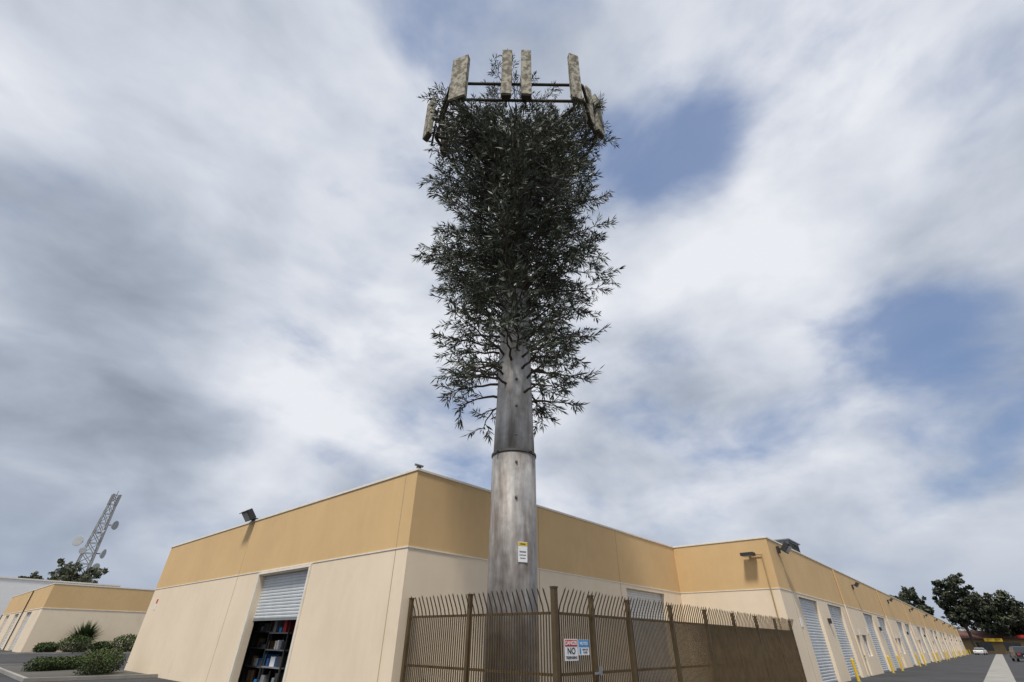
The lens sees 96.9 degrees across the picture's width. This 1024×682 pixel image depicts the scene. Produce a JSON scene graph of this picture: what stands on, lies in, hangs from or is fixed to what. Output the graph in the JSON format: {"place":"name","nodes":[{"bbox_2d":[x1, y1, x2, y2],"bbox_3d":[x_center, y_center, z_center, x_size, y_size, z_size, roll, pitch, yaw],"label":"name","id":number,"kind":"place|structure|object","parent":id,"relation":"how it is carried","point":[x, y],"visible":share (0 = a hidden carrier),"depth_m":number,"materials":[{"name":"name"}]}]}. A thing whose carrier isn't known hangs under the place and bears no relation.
{"place":"outdoors","nodes":[
{"label":"outdoors","id":0,"kind":"place"},
{"bbox_2d":[0,650,1023,681],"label":"road","id":1,"kind":"structure","parent":0,"point":[972,667],"depth_m":33.30,"materials":[{"name":"grey asphalt"}]},
{"bbox_2d":[0,652,142,677],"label":"planting bed","id":2,"kind":"object","parent":1,"relation":"on","point":[46,673],"visible":0.43,"depth_m":21.55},
{"bbox_2d":[32,642,58,651],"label":"shrub","id":3,"kind":"object","parent":2,"relation":"on","point":[45,647],"visible":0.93,"depth_m":43.33,"materials":[{"name":"green plant"}]},
{"bbox_2d":[21,655,92,671],"bbox_3d":[-23.154,16.735,23.534,1.183,0.827,3.983,-4,-34,8],"label":"hedge","id":4,"kind":"object","parent":2,"relation":"on","point":[49,663],"visible":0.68,"depth_m":22.68,"materials":[{"name":"green plant"}]},
{"bbox_2d":[55,634,95,652],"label":"shrub","id":5,"kind":"object","parent":2,"relation":"on","point":[77,645],"visible":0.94,"depth_m":44.66,"materials":[{"name":"green plant"}]},
{"bbox_2d":[67,618,103,649],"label":"yucca plant","id":6,"kind":"object","parent":2,"relation":"on","point":[88,629],"visible":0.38,"depth_m":46.35,"materials":[{"name":"green plant"}]},
{"bbox_2d":[71,647,127,674],"bbox_3d":[-19.441,15.168,21.463,1.687,1.269,3.270,11,-35,-15],"label":"hedge","id":7,"kind":"object","parent":2,"relation":"on","point":[102,661],"visible":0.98,"depth_m":21.00,"materials":[{"name":"green plant"}]},
{"bbox_2d":[90,640,112,650],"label":"shrub","id":8,"kind":"object","parent":2,"relation":"on","point":[99,645],"visible":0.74,"depth_m":46.41,"materials":[{"name":"green plant"}]},
{"bbox_2d":[111,634,136,651],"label":"shrub","id":9,"kind":"object","parent":2,"relation":"on","point":[126,645],"visible":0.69,"depth_m":47.49,"materials":[{"name":"green plant"}]},
{"bbox_2d":[0,652,157,681],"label":"kerb","id":10,"kind":"structure","parent":1,"relation":"on","point":[16,676],"depth_m":19.64,"materials":[{"name":"concrete"}]},
{"bbox_2d":[238,620,295,681],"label":"bay interior","id":11,"kind":"object","parent":1,"relation":"on","point":[267,652],"visible":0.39,"depth_m":17.37,"materials":[{"name":"metal"}]},
{"bbox_2d":[410,49,624,681],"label":"cell tower tree","id":12,"kind":"object","parent":1,"relation":"on","point":[539,163],"visible":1,"depth_m":15.73,"materials":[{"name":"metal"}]},
{"bbox_2d":[124,471,966,681],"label":"walls","id":13,"kind":"structure","parent":1,"relation":"on","point":[340,633],"depth_m":18.02,"materials":[{"name":"beige paint"}]},
{"bbox_2d":[228,564,311,681],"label":"door frame","id":14,"kind":"object","parent":13,"relation":"attached to","point":[297,620],"visible":1,"depth_m":16.18,"materials":[{"name":"beige metal"}]},
{"bbox_2d":[155,546,958,636],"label":"band trim","id":15,"kind":"structure","parent":13,"relation":"attached to","point":[487,560],"depth_m":18.34,"materials":[{"name":"beige paint"}]},
{"bbox_2d":[153,463,966,674],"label":"wall fixtures","id":16,"kind":"object","parent":13,"relation":"attached to","point":[248,515],"depth_m":27.94,"materials":[{"name":"metal"}]},
{"bbox_2d":[171,468,954,626],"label":"coping","id":17,"kind":"object","parent":13,"relation":"on","point":[421,470],"visible":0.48,"depth_m":19.91,"materials":[{"name":"beige metal"}]},
{"bbox_2d":[206,474,954,681],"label":"panel joints","id":18,"kind":"object","parent":13,"relation":"attached to","point":[539,592],"visible":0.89,"depth_m":17.36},
{"bbox_2d":[253,570,962,681],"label":"doors and windows","id":19,"kind":"structure","parent":13,"relation":"attached to","point":[280,598],"depth_m":22.02,"materials":[{"name":"metal"}]},
{"bbox_2d":[850,658,861,681],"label":"bollard","id":20,"kind":"object","parent":1,"relation":"on","point":[855,669],"visible":1,"depth_m":24.11,"materials":[{"name":"yellow metal"}]},
{"bbox_2d":[887,656,894,672],"bbox_3d":[26.719,22.819,32.040,0.238,1.020,0.238,-26,-42,34],"label":"bollard","id":21,"kind":"object","parent":1,"relation":"on","point":[890,664],"visible":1,"depth_m":31.99,"materials":[{"name":"yellow metal"}]},
{"bbox_2d":[896,655,903,670],"bbox_3d":[29.975,24.867,35.075,0.238,1.020,0.238,-26,-42,34],"label":"bollard","id":22,"kind":"object","parent":1,"relation":"on","point":[899,661],"visible":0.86,"depth_m":35.04,"materials":[{"name":"yellow metal"}]},
{"bbox_2d":[890,586,934,615],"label":"eucalyptus tree","id":23,"kind":"object","parent":1,"relation":"on","point":[907,595],"visible":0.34,"depth_m":136.36,"materials":[{"name":"green plant"}]},
{"bbox_2d":[931,572,981,653],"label":"eucalyptus tree","id":24,"kind":"object","parent":1,"relation":"on","point":[961,612],"visible":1,"depth_m":134.61,"materials":[{"name":"green plant"}]},
{"bbox_2d":[973,648,987,654],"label":"parked car","id":25,"kind":"object","parent":1,"relation":"on","point":[979,650],"visible":1,"depth_m":112.74,"materials":[{"name":"white paint"}]},
{"bbox_2d":[1008,646,1023,661],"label":"parked suv","id":26,"kind":"object","parent":1,"relation":"on","point":[1017,652],"visible":0.97,"depth_m":62.26,"materials":[{"name":"black paint"}]},
{"bbox_2d":[0,0,1023,630],"label":"sky","id":27,"kind":"structure","parent":0,"point":[215,305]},
{"bbox_2d":[775,538,800,552],"bbox_3d":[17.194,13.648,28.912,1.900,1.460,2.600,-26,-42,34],"label":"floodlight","id":28,"kind":"object","parent":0,"point":[792,543],"visible":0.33,"depth_m":28.34,"materials":[{"name":"grey metal"}]},
{"bbox_2d":[984,654,1015,681],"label":"pavement","id":29,"kind":"structure","parent":0,"point":[999,670],"depth_m":34.77,"materials":[{"name":"concrete"}]},
{"bbox_2d":[400,586,806,681],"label":"security fence","id":30,"kind":"object","parent":29,"relation":"on","point":[739,653],"visible":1,"depth_m":11.23,"materials":[{"name":"brown metal"}]},
{"bbox_2d":[564,639,577,660],"bbox_3d":[1.216,6.322,9.297,0.010,0.370,0.460,-26,-42,34],"label":"danger sign","id":31,"kind":"object","parent":30,"relation":"attached to","point":[571,649],"visible":1,"depth_m":9.29,"materials":[{"name":"white metal"}]},
{"bbox_2d":[578,640,588,654],"bbox_3d":[1.519,6.479,9.601,0.010,0.270,0.390,-26,-42,34],"label":"notice sign","id":32,"kind":"object","parent":30,"relation":"attached to","point":[583,647],"visible":1,"depth_m":9.60,"materials":[{"name":"white metal"}]},
{"label":"ground","id":33,"kind":"structure","parent":0,"visible":0},
{"bbox_2d":[18,571,43,579],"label":"eucalyptus tree","id":34,"kind":"object","parent":33,"relation":"on","point":[33,575],"visible":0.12,"depth_m":80.89,"materials":[{"name":"green plant"}]},
{"bbox_2d":[0,577,120,618],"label":"white building","id":35,"kind":"structure","parent":33,"relation":"on","point":[10,587],"depth_m":73.78,"materials":[{"name":"paint"}]},
{"bbox_2d":[0,583,154,651],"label":"warehouse building","id":36,"kind":"structure","parent":33,"relation":"on","point":[53,612],"depth_m":49.05,"materials":[{"name":"beige paint"}]},
{"bbox_2d":[46,558,108,582],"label":"eucalyptus tree","id":37,"kind":"object","parent":33,"relation":"on","point":[68,572],"visible":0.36,"depth_m":82.78,"materials":[{"name":"green plant"}]},
{"bbox_2d":[72,491,121,574],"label":"lattice tower","id":38,"kind":"structure","parent":33,"relation":"on","point":[77,540],"depth_m":92.38,"materials":[{"name":"grey metal"}]},
{"bbox_2d":[941,616,983,630],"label":"distant tree row","id":39,"kind":"object","parent":33,"relation":"on","point":[958,627],"visible":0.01,"depth_m":166.45,"materials":[{"name":"green plant"}]},
{"bbox_2d":[958,631,1023,653],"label":"storefront building","id":40,"kind":"structure","parent":33,"relation":"on","point":[997,643],"depth_m":133.21,"materials":[{"name":"beige paint"}]},
{"bbox_2d":[963,589,1023,638],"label":"eucalyptus tree","id":41,"kind":"object","parent":33,"relation":"on","point":[990,610],"visible":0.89,"depth_m":133.24,"materials":[{"name":"green plant"}]},
{"bbox_2d":[1001,607,1023,635],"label":"eucalyptus tree","id":42,"kind":"object","parent":33,"relation":"on","point":[1015,633],"visible":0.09,"depth_m":132.75,"materials":[{"name":"green plant"}]}
]}

